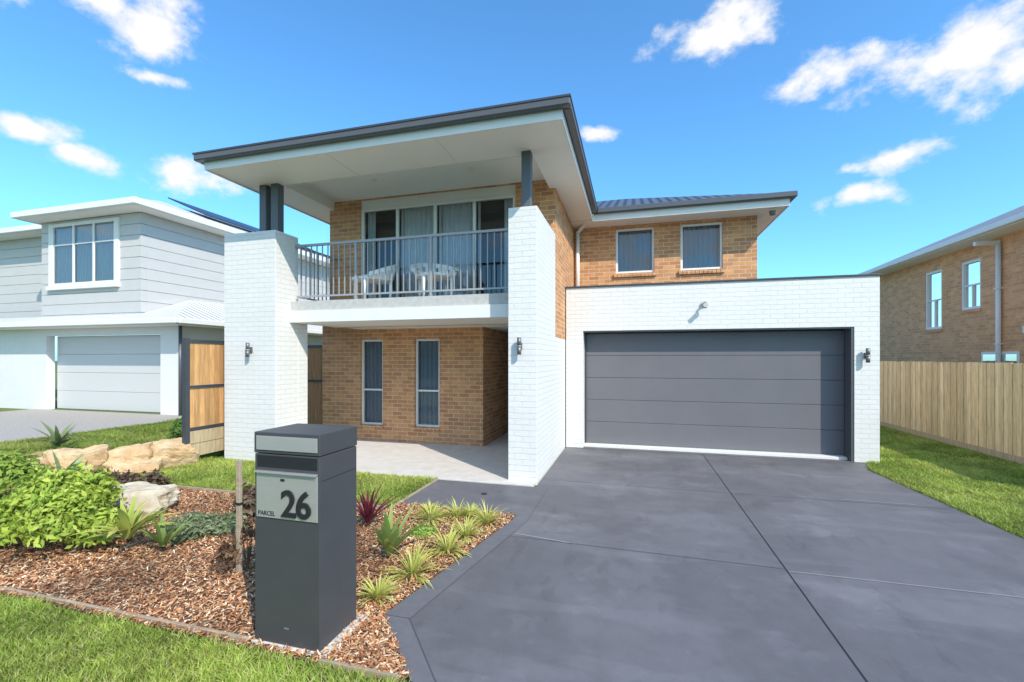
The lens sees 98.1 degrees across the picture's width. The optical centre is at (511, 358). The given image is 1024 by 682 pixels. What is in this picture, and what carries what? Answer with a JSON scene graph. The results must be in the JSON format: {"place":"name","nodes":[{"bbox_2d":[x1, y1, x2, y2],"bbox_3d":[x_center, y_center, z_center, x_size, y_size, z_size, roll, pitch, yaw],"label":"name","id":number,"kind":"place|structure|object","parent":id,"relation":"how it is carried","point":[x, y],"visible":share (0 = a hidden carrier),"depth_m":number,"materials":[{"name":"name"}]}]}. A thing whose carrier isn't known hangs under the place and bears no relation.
{"place":"outdoors","nodes":[
{"label":"outdoors","id":0,"kind":"place"},
{"bbox_2d":[0,409,181,441],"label":"driveway","id":1,"kind":"structure","parent":0,"point":[16,424],"depth_m":10.62,"materials":[{"name":"concrete"}]},
{"bbox_2d":[178,325,181,415],"bbox_3d":[-8.605,0.325,11.519,0.080,2.350,0.080,0,0,15],"label":"downpipe","id":2,"kind":"object","parent":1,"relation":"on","point":[179,370],"visible":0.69,"depth_m":11.48,"materials":[{"name":"grey"}]},
{"bbox_2d":[0,418,181,457],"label":"lawn","id":3,"kind":"structure","parent":0,"point":[115,437],"depth_m":8.01,"materials":[{"name":"green plant"}]},
{"bbox_2d":[25,421,81,446],"bbox_3d":[-7.307,1.204,7.077,0.686,0.419,0.829,0,0,-41],"label":"agave","id":4,"kind":"object","parent":3,"relation":"on","point":[57,438],"visible":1,"depth_m":7.09,"materials":[{"name":"green plant"}]},
{"bbox_2d":[0,372,223,458],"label":"raised ground","id":5,"kind":"structure","parent":0,"point":[216,453],"depth_m":12.52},
{"bbox_2d":[43,444,109,469],"bbox_3d":[-6.731,1.697,6.856,0.803,0.663,0.550,-4,7,-40],"label":"boulder","id":6,"kind":"object","parent":5,"relation":"on","point":[96,456],"visible":0.41,"depth_m":6.77,"materials":[{"name":"stone"}]},
{"bbox_2d":[0,326,187,414],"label":"garage front","id":7,"kind":"structure","parent":5,"relation":"on","point":[27,369],"depth_m":13.03,"materials":[{"name":"paint"}]},
{"bbox_2d":[0,323,321,335],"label":"soffit","id":8,"kind":"structure","parent":7,"relation":"on","point":[107,326],"depth_m":11.92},
{"bbox_2d":[0,317,321,333],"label":"gutter","id":9,"kind":"object","parent":8,"relation":"on","point":[166,320],"visible":0.63,"depth_m":11.66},
{"bbox_2d":[0,300,321,329],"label":"skirt roof","id":10,"kind":"structure","parent":9,"relation":"on","point":[197,309],"depth_m":12.34,"materials":[{"name":"grey"}]},
{"bbox_2d":[0,212,324,315],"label":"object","id":11,"kind":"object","parent":10,"relation":"on","point":[128,279],"visible":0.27,"depth_m":12.98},
{"bbox_2d":[0,212,328,318],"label":"cladding","id":12,"kind":"structure","parent":11,"relation":"attached to","point":[139,230],"depth_m":12.93,"materials":[{"name":"wood"}]},
{"bbox_2d":[46,283,119,290],"bbox_3d":[-12.090,-2.009,12.483,2.790,0.098,0.100,0,0,15],"label":"window sill","id":13,"kind":"structure","parent":12,"relation":"attached to","point":[85,286],"depth_m":12.42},
{"bbox_2d":[51,217,115,286],"bbox_3d":[-12.076,-2.960,12.531,2.590,1.800,0.080,0,0,15],"label":"window frame","id":14,"kind":"object","parent":12,"relation":"attached to","point":[73,225],"visible":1,"depth_m":12.58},
{"bbox_2d":[48,217,119,286],"bbox_3d":[-12.082,-2.960,12.511,2.770,1.800,0.040,0,0,15],"label":"window trim","id":15,"kind":"structure","parent":12,"relation":"attached to","point":[117,251],"depth_m":12.15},
{"bbox_2d":[56,222,113,283],"bbox_3d":[-12.057,-2.960,12.600,2.590,1.780,0.064,0,0,15],"label":"curtain","id":16,"kind":"object","parent":12,"relation":"hanging from","point":[104,259],"visible":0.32,"depth_m":12.61,"materials":[{"name":"white fabric"}]},
{"bbox_2d":[0,204,325,266],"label":"soffit","id":17,"kind":"structure","parent":12,"relation":"on","point":[81,215],"depth_m":12.55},
{"bbox_2d":[0,196,325,262],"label":"gutter","id":18,"kind":"object","parent":17,"relation":"on","point":[101,204],"visible":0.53,"depth_m":12.20,"materials":[{"name":"metal"}]},
{"bbox_2d":[8,211,325,265],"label":"roof","id":19,"kind":"structure","parent":18,"relation":"on","point":[241,228],"depth_m":16.38,"materials":[{"name":"grey"}]},
{"bbox_2d":[57,199,245,235],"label":"bump roof","id":20,"kind":"structure","parent":19,"relation":"attached to","point":[180,209],"depth_m":14.11,"materials":[{"name":"grey"}]},
{"bbox_2d":[168,197,309,248],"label":"solar panels","id":21,"kind":"object","parent":19,"relation":"attached to","point":[224,219],"visible":0.62,"depth_m":15.45,"materials":[{"name":"blue"}]},
{"bbox_2d":[57,335,159,411],"bbox_3d":[-11.377,0.415,12.604,4.360,2.124,0.030,0,0,15],"label":"garage door","id":22,"kind":"structure","parent":5,"relation":"on","point":[119,369],"depth_m":12.60,"materials":[{"name":"grey"}]},
{"bbox_2d":[102,442,152,473],"bbox_3d":[-6.295,1.683,7.205,0.780,0.510,0.651,-7,-1,-40],"label":"boulder","id":23,"kind":"object","parent":5,"relation":"on","point":[132,453],"visible":0.4,"depth_m":7.08,"materials":[{"name":"stone"}]},
{"bbox_2d":[143,437,199,467],"bbox_3d":[-5.894,1.700,7.626,0.860,0.577,0.527,-7,7,-40],"label":"boulder","id":24,"kind":"object","parent":5,"relation":"on","point":[174,452],"visible":0.41,"depth_m":7.53,"materials":[{"name":"stone"}]},
{"bbox_2d":[188,326,321,388],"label":"garage side","id":25,"kind":"structure","parent":5,"relation":"on","point":[202,333],"depth_m":12.41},
{"bbox_2d":[204,109,592,224],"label":"fascia","id":26,"kind":"structure","parent":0,"point":[520,120],"depth_m":6.42,"materials":[{"name":"paint"}]},
{"bbox_2d":[194,96,596,212],"bbox_3d":[-0.712,-3.257,11.894,6.110,0.115,11.430,0,0,15],"label":"gutter","id":27,"kind":"object","parent":26,"relation":"on","point":[564,104],"visible":0.8,"depth_m":6.32,"materials":[{"name":"grey"}]},
{"bbox_2d":[192,93,597,208],"bbox_3d":[-1.641,-3.308,8.489,6.125,0.027,4.390,0,0,15],"label":"gutter lip","id":28,"kind":"object","parent":27,"relation":"attached to","point":[436,115],"visible":1,"depth_m":6.26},
{"bbox_2d":[342,115,595,224],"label":"roof","id":29,"kind":"structure","parent":27,"relation":"on","point":[438,206],"depth_m":11.18,"materials":[{"name":"grey"}]},
{"bbox_2d":[596,193,761,213],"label":"roof","id":30,"kind":"structure","parent":29,"relation":"attached to","point":[618,202],"depth_m":10.68,"materials":[{"name":"grey"}]},
{"bbox_2d":[210,120,590,223],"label":"soffit","id":31,"kind":"structure","parent":26,"relation":"attached to","point":[546,144],"depth_m":7.00,"materials":[{"name":"paint"}]},
{"bbox_2d":[290,304,507,322],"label":"balcony fascia","id":32,"kind":"structure","parent":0,"point":[442,312],"depth_m":7.48,"materials":[{"name":"paint"}]},
{"bbox_2d":[291,293,507,310],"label":"balcony fascia","id":33,"kind":"structure","parent":32,"relation":"on","point":[455,300],"depth_m":7.50,"materials":[{"name":"paint"}]},
{"bbox_2d":[298,317,507,326],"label":"balcony soffit","id":34,"kind":"structure","parent":32,"relation":"attached to","point":[465,321],"depth_m":8.06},
{"bbox_2d":[300,155,544,201],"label":"verandah ceiling","id":35,"kind":"structure","parent":0,"point":[482,173],"depth_m":8.17,"materials":[{"name":"paint"}]},
{"bbox_2d":[376,202,503,297],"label":"interior wall","id":36,"kind":"structure","parent":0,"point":[492,215],"depth_m":8.97,"materials":[{"name":"grey"}]},
{"bbox_2d":[0,361,1023,681],"bbox_3d":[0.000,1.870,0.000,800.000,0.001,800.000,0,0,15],"label":"ground","id":37,"kind":"structure","parent":0,"point":[220,641],"depth_m":3.06,"materials":[{"name":"green plant"}]},
{"bbox_2d":[109,457,162,474],"bbox_3d":[-5.971,1.790,7.054,0.672,0.334,0.432,2,4,-25],"label":"boulder","id":38,"kind":"object","parent":37,"relation":"on","point":[146,465],"visible":0.48,"depth_m":6.96,"materials":[{"name":"stone"}]},
{"bbox_2d":[182,338,223,454],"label":"timber gate","id":39,"kind":"structure","parent":37,"relation":"on","point":[202,403],"depth_m":8.00,"materials":[{"name":"wood"}]},
{"bbox_2d":[0,478,437,681],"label":"garden edging","id":40,"kind":"object","parent":37,"relation":"on","point":[230,635],"visible":0.28,"depth_m":3.11,"materials":[{"name":"concrete"}]},
{"bbox_2d":[0,487,515,680],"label":"garden bed","id":41,"kind":"object","parent":37,"relation":"on","point":[140,572],"visible":0.43,"depth_m":3.72,"materials":[{"name":"wood"}]},
{"bbox_2d":[0,449,48,496],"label":"green shrub","id":42,"kind":"object","parent":41,"relation":"on","point":[15,467],"visible":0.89,"depth_m":5.42,"materials":[{"name":"green plant"}]},
{"bbox_2d":[0,461,136,550],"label":"green shrub","id":43,"kind":"object","parent":41,"relation":"on","point":[53,500],"visible":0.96,"depth_m":4.21,"materials":[{"name":"green plant"}]},
{"bbox_2d":[67,494,179,539],"bbox_3d":[-3.605,1.512,4.151,0.781,0.384,0.645,0,0,15],"label":"bird of paradise","id":44,"kind":"object","parent":41,"relation":"on","point":[131,523],"visible":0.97,"depth_m":4.13,"materials":[{"name":"green plant"}]},
{"bbox_2d":[90,467,173,484],"bbox_3d":[-5.193,1.663,5.942,1.275,0.375,0.546,0,0,6],"label":"purple shrub","id":45,"kind":"object","parent":41,"relation":"on","point":[155,477],"visible":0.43,"depth_m":5.91,"materials":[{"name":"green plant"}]},
{"bbox_2d":[98,481,179,516],"bbox_3d":[-4.521,1.729,5.287,0.895,0.461,0.464,5,6,3],"label":"boulder","id":46,"kind":"object","parent":41,"relation":"on","point":[154,496],"visible":0.37,"depth_m":5.20,"materials":[{"name":"stone"}]},
{"bbox_2d":[138,510,198,546],"bbox_3d":[-3.254,1.591,4.135,0.462,0.361,0.486,0,0,3],"label":"bird of paradise","id":47,"kind":"object","parent":41,"relation":"on","point":[162,539],"visible":0.98,"depth_m":4.14,"materials":[{"name":"green plant"}]},
{"bbox_2d":[155,510,248,544],"bbox_3d":[-3.254,1.718,4.681,0.861,0.264,0.640,0,0,-29],"label":"grey shrub","id":48,"kind":"object","parent":41,"relation":"on","point":[208,524],"visible":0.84,"depth_m":4.57,"materials":[{"name":"green plant"}]},
{"bbox_2d":[209,511,254,575],"bbox_3d":[-2.368,1.590,3.793,0.365,0.520,0.264,0,0,-16],"label":"dry shrub","id":49,"kind":"object","parent":41,"relation":"on","point":[223,552],"visible":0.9,"depth_m":3.77,"materials":[{"name":"brown plant"}]},
{"bbox_2d":[235,460,243,573],"bbox_3d":[-2.331,1.360,3.795,0.050,0.980,0.040,0,0,15],"label":"garden stake","id":50,"kind":"object","parent":41,"relation":"on","point":[238,503],"visible":0.87,"depth_m":3.78,"materials":[{"name":"brown"}]},
{"bbox_2d":[227,480,254,516],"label":"purple shrub","id":51,"kind":"object","parent":41,"relation":"on","point":[248,495],"visible":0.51,"depth_m":5.03,"materials":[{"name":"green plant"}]},
{"bbox_2d":[251,423,367,657],"bbox_3d":[-1.356,1.188,3.010,0.575,1.425,0.470,0,0,15],"label":"mailbox","id":52,"kind":"object","parent":41,"relation":"on","point":[305,536],"visible":0.99,"depth_m":2.83,"materials":[{"name":"black"}]},
{"bbox_2d":[356,480,396,523],"bbox_3d":[-1.533,1.556,4.788,0.577,0.446,0.570,0,0,15],"label":"cordyline","id":53,"kind":"object","parent":41,"relation":"on","point":[367,513],"visible":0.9,"depth_m":4.79,"materials":[{"name":"purple plant"}]},
{"bbox_2d":[356,569,400,610],"bbox_3d":[-1.028,1.754,3.403,0.436,0.210,0.426,0,0,15],"label":"liriope clump","id":54,"kind":"object","parent":41,"relation":"on","point":[375,592],"visible":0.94,"depth_m":3.38,"materials":[{"name":"green plant"}]},
{"bbox_2d":[369,501,442,555],"bbox_3d":[-0.968,1.551,3.949,0.671,0.499,0.766,0,0,15],"label":"bird of paradise","id":55,"kind":"object","parent":41,"relation":"on","point":[388,535],"visible":0.97,"depth_m":3.96,"materials":[{"name":"green plant"}]},
{"bbox_2d":[379,536,452,589],"bbox_3d":[-0.841,1.718,3.746,0.654,0.375,0.628,0,0,15],"label":"liriope clump","id":56,"kind":"object","parent":41,"relation":"on","point":[413,565],"visible":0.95,"depth_m":3.74,"materials":[{"name":"green plant"}]},
{"bbox_2d":[415,502,451,526],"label":"liriope clump","id":57,"kind":"object","parent":41,"relation":"on","point":[431,514],"visible":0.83,"depth_m":5.05,"materials":[{"name":"green plant"}]},
{"bbox_2d":[423,520,473,563],"bbox_3d":[-0.614,1.736,4.179,0.587,0.286,0.554,0,0,45],"label":"liriope clump","id":58,"kind":"object","parent":41,"relation":"on","point":[448,546],"visible":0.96,"depth_m":4.22,"materials":[{"name":"green plant"}]},
{"bbox_2d":[447,514,488,543],"bbox_3d":[-0.481,1.750,4.562,0.471,0.237,0.512,0,0,-38],"label":"liriope clump","id":59,"kind":"object","parent":41,"relation":"on","point":[467,530],"visible":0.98,"depth_m":4.58,"materials":[{"name":"green plant"}]},
{"bbox_2d":[465,501,504,531],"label":"liriope clump","id":60,"kind":"object","parent":41,"relation":"on","point":[486,518],"visible":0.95,"depth_m":4.95,"materials":[{"name":"green plant"}]},
{"bbox_2d":[224,230,307,461],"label":"column","id":61,"kind":"structure","parent":37,"relation":"on","point":[265,384],"depth_m":7.95,"materials":[{"name":"brick"}]},
{"bbox_2d":[355,432,534,486],"bbox_3d":[-1.250,1.860,9.528,4.640,0.080,5.280,0,0,15],"label":"porch","id":62,"kind":"object","parent":37,"relation":"on","point":[487,463],"visible":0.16,"depth_m":7.91,"materials":[{"name":"concrete"}]},
{"bbox_2d":[322,326,486,445],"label":"front wall","id":63,"kind":"structure","parent":62,"relation":"on","point":[462,385],"depth_m":9.64,"materials":[{"name":"beige brick"}]},
{"bbox_2d":[308,345,321,423],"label":"side gate","id":64,"kind":"structure","parent":63,"relation":"attached to","point":[314,384],"depth_m":10.38,"materials":[{"name":"wood"}]},
{"bbox_2d":[362,339,382,424],"bbox_3d":[-3.101,0.530,9.961,0.560,1.900,0.080,0,0,15],"label":"window frame","id":65,"kind":"object","parent":63,"relation":"attached to","point":[363,382],"visible":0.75,"depth_m":9.99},
{"bbox_2d":[365,342,381,421],"bbox_3d":[-3.082,0.530,10.031,0.560,1.880,0.064,0,0,15],"label":"curtain","id":66,"kind":"object","parent":63,"relation":"hanging from","point":[373,379],"visible":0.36,"depth_m":10.04,"materials":[{"name":"grey fabric"}]},
{"bbox_2d":[416,339,438,426],"bbox_3d":[-1.799,0.530,9.605,0.580,1.900,0.080,0,0,15],"label":"window frame","id":67,"kind":"object","parent":63,"relation":"attached to","point":[418,389],"visible":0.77,"depth_m":9.63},
{"bbox_2d":[419,341,438,424],"bbox_3d":[-1.780,0.530,9.675,0.580,1.880,0.064,0,0,15],"label":"curtain","id":68,"kind":"object","parent":63,"relation":"hanging from","point":[428,378],"visible":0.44,"depth_m":9.69,"materials":[{"name":"grey fabric"}]},
{"bbox_2d":[487,328,507,443],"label":"entry side wall","id":69,"kind":"structure","parent":62,"relation":"on","point":[497,383],"depth_m":10.16,"materials":[{"name":"brick"}]},
{"bbox_2d":[508,206,554,484],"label":"column","id":70,"kind":"structure","parent":62,"relation":"on","point":[531,324],"depth_m":6.62,"materials":[{"name":"brick"}]},
{"bbox_2d":[555,337,565,460],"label":"entry white wall","id":71,"kind":"structure","parent":37,"relation":"on","point":[560,395],"depth_m":8.65,"materials":[{"name":"brick"}]},
{"bbox_2d":[351,325,507,328],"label":"under floor soffit","id":72,"kind":"structure","parent":71,"relation":"on","point":[431,327],"depth_m":9.22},
{"bbox_2d":[330,180,556,327],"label":"front wall","id":73,"kind":"structure","parent":71,"relation":"on","point":[345,220],"depth_m":9.19,"materials":[{"name":"beige brick"}]},
{"bbox_2d":[361,194,515,298],"bbox_3d":[-1.510,-2.072,8.769,3.300,2.005,0.080,0,0,15],"label":"door frame","id":74,"kind":"object","parent":73,"relation":"attached to","point":[474,201],"visible":0.54,"depth_m":8.79,"materials":[{"name":"metal"}]},
{"bbox_2d":[401,202,480,296],"bbox_3d":[-1.423,-2.070,8.802,1.694,1.880,0.030,0,0,15],"label":"door sash","id":75,"kind":"object","parent":74,"relation":"attached to","point":[440,224],"depth_m":8.79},
{"bbox_2d":[362,185,515,208],"bbox_3d":[-1.502,-3.165,8.798,3.300,0.170,0.120,0,0,15],"label":"door head panel","id":76,"kind":"object","parent":73,"relation":"attached to","point":[451,195],"visible":0.71,"depth_m":8.71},
{"bbox_2d":[368,212,375,297],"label":"curtain","id":77,"kind":"object","parent":76,"relation":"hanging from","point":[372,225],"visible":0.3,"depth_m":9.26,"materials":[{"name":"white fabric"}]},
{"bbox_2d":[403,207,433,296],"bbox_3d":[-1.881,-2.072,8.966,0.760,1.985,0.064,0,0,15],"label":"curtain","id":78,"kind":"object","parent":76,"relation":"hanging from","point":[418,221],"visible":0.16,"depth_m":8.98,"materials":[{"name":"white fabric"}]},
{"bbox_2d":[442,203,472,294],"bbox_3d":[-1.085,-2.072,8.748,0.730,1.985,0.064,0,0,15],"label":"curtain","id":79,"kind":"object","parent":76,"relation":"hanging from","point":[457,217],"visible":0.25,"depth_m":8.74,"materials":[{"name":"white fabric"}]},
{"bbox_2d":[504,199,512,292],"bbox_3d":[-0.048,-2.072,8.465,0.200,1.985,0.064,0,0,15],"label":"curtain","id":80,"kind":"object","parent":76,"relation":"hanging from","point":[508,203],"visible":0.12,"depth_m":8.49,"materials":[{"name":"white fabric"}]},
{"bbox_3d":[-1.836,-0.920,8.164,4.230,0.220,1.220,0,0,15],"label":"balcony","id":81,"kind":"object","parent":73,"relation":"attached to","visible":0},
{"bbox_2d":[352,265,396,298],"bbox_3d":[-2.555,-1.404,8.282,0.828,0.748,0.885,0,0,-40],"label":"outdoor chair","id":82,"kind":"object","parent":81,"relation":"on","point":[382,275],"visible":0.65,"depth_m":8.06,"materials":[{"name":"white"}]},
{"bbox_2d":[295,228,507,300],"bbox_3d":[-1.822,-1.560,8.196,4.200,1.060,1.150,0,0,15],"label":"balustrade","id":83,"kind":"object","parent":81,"relation":"on","point":[430,290],"visible":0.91,"depth_m":7.73,"materials":[{"name":"grey"}]},
{"bbox_2d":[410,263,459,295],"bbox_3d":[-1.379,-1.404,7.961,0.885,0.748,0.828,0,0,-20],"label":"outdoor chair","id":84,"kind":"object","parent":81,"relation":"on","point":[437,274],"visible":0.73,"depth_m":7.97,"materials":[{"name":"white"}]},
{"bbox_2d":[557,193,573,339],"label":"wall","id":85,"kind":"structure","parent":71,"relation":"on","point":[565,253],"depth_m":9.01,"materials":[{"name":"beige brick"}]},
{"bbox_2d":[880,229,1023,362],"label":"wall","id":86,"kind":"structure","parent":37,"relation":"on","point":[966,337],"depth_m":12.84,"materials":[{"name":"orange brick"}]},
{"bbox_2d":[926,269,941,329],"bbox_3d":[13.102,-1.800,13.729,0.090,1.800,0.800,0,0,15],"label":"window frame","id":87,"kind":"object","parent":86,"relation":"attached to","point":[928,301],"visible":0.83,"depth_m":14.00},
{"bbox_2d":[930,272,940,326],"bbox_3d":[13.117,-1.800,13.725,0.001,1.800,0.800,0,0,15],"label":"window glass","id":88,"kind":"object","parent":87,"relation":"in","point":[935,285],"visible":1,"depth_m":13.77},
{"bbox_2d":[872,220,1023,275],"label":"soffit","id":89,"kind":"structure","parent":86,"relation":"on","point":[1007,229],"depth_m":12.23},
{"bbox_2d":[962,258,980,309],"bbox_3d":[12.687,-2.025,12.210,0.090,1.350,0.750,0,0,15],"label":"window frame","id":90,"kind":"object","parent":86,"relation":"attached to","point":[964,285],"visible":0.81,"depth_m":12.36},
{"bbox_2d":[966,261,979,306],"bbox_3d":[12.701,-2.025,12.206,0.001,1.350,0.750,0,0,15],"label":"window glass","id":91,"kind":"object","parent":90,"relation":"in","point":[972,273],"visible":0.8,"depth_m":12.26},
{"bbox_2d":[995,243,1000,362],"bbox_3d":[12.273,-0.525,11.209,0.100,4.750,0.100,0,0,15],"label":"downpipe","id":92,"kind":"object","parent":86,"relation":"attached to","point":[997,302],"visible":0.66,"depth_m":11.19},
{"bbox_2d":[880,361,1023,464],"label":"timber fence","id":93,"kind":"object","parent":37,"relation":"on","point":[978,407],"visible":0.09,"depth_m":9.08,"materials":[{"name":"wood"}]},
{"bbox_3d":[7.326,0.250,11.473,0.238,3.400,7.000,0,0,15],"label":"garage","id":94,"kind":"object","parent":37,"relation":"on","visible":0},
{"bbox_2d":[574,215,756,285],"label":"wing front wall","id":95,"kind":"structure","parent":94,"relation":"on","point":[598,253],"depth_m":10.05,"materials":[{"name":"beige brick"}]},
{"bbox_2d":[618,230,651,271],"bbox_3d":[2.879,-2.490,10.411,0.860,1.020,0.064,0,0,15],"label":"curtain","id":96,"kind":"object","parent":95,"relation":"hanging from","point":[634,250],"visible":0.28,"depth_m":10.40,"materials":[{"name":"grey fabric"}]},
{"bbox_2d":[616,227,653,273],"bbox_3d":[2.852,-2.490,10.313,0.860,1.040,0.080,0,0,15],"label":"window frame","id":97,"kind":"object","parent":95,"relation":"attached to","point":[635,229],"visible":0.84,"depth_m":10.29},
{"bbox_2d":[571,206,786,234],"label":"soffit","id":98,"kind":"structure","parent":95,"relation":"attached to","point":[765,219],"depth_m":9.78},
{"bbox_2d":[593,198,789,236],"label":"fascia","id":99,"kind":"structure","parent":98,"relation":"attached to","point":[701,209],"depth_m":9.37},
{"bbox_2d":[597,191,797,213],"bbox_3d":[4.625,-3.257,12.435,3.900,0.115,6.570,0,0,15],"label":"gutter","id":100,"kind":"object","parent":99,"relation":"on","point":[792,195],"visible":0.71,"depth_m":9.24,"materials":[{"name":"grey"}]},
{"bbox_2d":[683,225,718,268],"bbox_3d":[4.254,-2.490,10.035,0.870,1.020,0.064,0,0,15],"label":"curtain","id":101,"kind":"object","parent":95,"relation":"hanging from","point":[700,246],"visible":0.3,"depth_m":10.03,"materials":[{"name":"grey fabric"}]},
{"bbox_2d":[681,222,721,269],"bbox_3d":[4.227,-2.490,9.937,0.870,1.040,0.080,0,0,15],"label":"window frame","id":102,"kind":"object","parent":95,"relation":"attached to","point":[720,234],"visible":0.77,"depth_m":9.88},
{"bbox_2d":[0,0,1023,360],"label":"sky","id":103,"kind":"structure","parent":0,"point":[896,126],"materials":[{"name":"blue"}]},
{"bbox_2d":[385,446,1023,681],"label":"driveway","id":104,"kind":"structure","parent":0,"point":[594,564],"depth_m":3.64,"materials":[{"name":"concrete"}]},
{"bbox_2d":[584,329,844,455],"bbox_3d":[3.850,0.645,8.806,4.780,2.410,0.080,0,0,15],"label":"garage door jamb","id":105,"kind":"object","parent":104,"relation":"on","point":[694,331],"visible":0.31,"depth_m":9.03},
{"bbox_2d":[584,443,847,459],"bbox_3d":[3.802,1.820,8.726,4.730,0.060,0.180,0,0,15],"label":"garage threshold","id":106,"kind":"object","parent":104,"relation":"on","point":[778,454],"visible":0.99,"depth_m":8.62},
{"bbox_2d":[566,276,879,462],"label":"garage front wall","id":107,"kind":"structure","parent":104,"relation":"on","point":[854,302],"depth_m":8.34,"materials":[{"name":"brick"}]},
{"bbox_2d":[586,330,843,454],"bbox_3d":[3.856,0.637,8.828,4.720,2.310,0.035,0,0,15],"label":"garage door","id":108,"kind":"structure","parent":107,"relation":"in","point":[807,367],"depth_m":8.75,"materials":[{"name":"metal"}]},
{"bbox_2d":[588,330,826,454],"bbox_3d":[3.865,0.640,8.860,4.820,2.420,0.028,0,0,15],"label":"garage door backing","id":109,"kind":"object","parent":108,"relation":"attached to","point":[691,355],"visible":0.14,"depth_m":8.95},
{"bbox_2d":[584,327,853,461],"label":"opening trim","id":110,"kind":"structure","parent":107,"relation":"attached to","point":[849,393],"depth_m":8.02,"materials":[{"name":"grey"}]},
{"bbox_2d":[565,273,881,288],"bbox_3d":[3.825,-1.468,8.650,5.555,0.035,0.355,0,0,15],"label":"garage capping","id":111,"kind":"object","parent":107,"relation":"on","point":[829,276],"visible":0.51,"depth_m":8.38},
{"bbox_3d":[19.334,-0.565,15.342,10.800,5.030,0.200,0,0,15],"label":"rear wall","id":112,"kind":"object","parent":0,"visible":0},
{"bbox_2d":[859,212,1023,273],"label":"gutter","id":113,"kind":"object","parent":112,"relation":"on","point":[994,226],"visible":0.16,"depth_m":11.96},
{"bbox_2d":[872,205,1023,268],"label":"roof","id":114,"kind":"structure","parent":113,"relation":"on","point":[1018,210],"depth_m":13.14,"materials":[{"name":"grey"}]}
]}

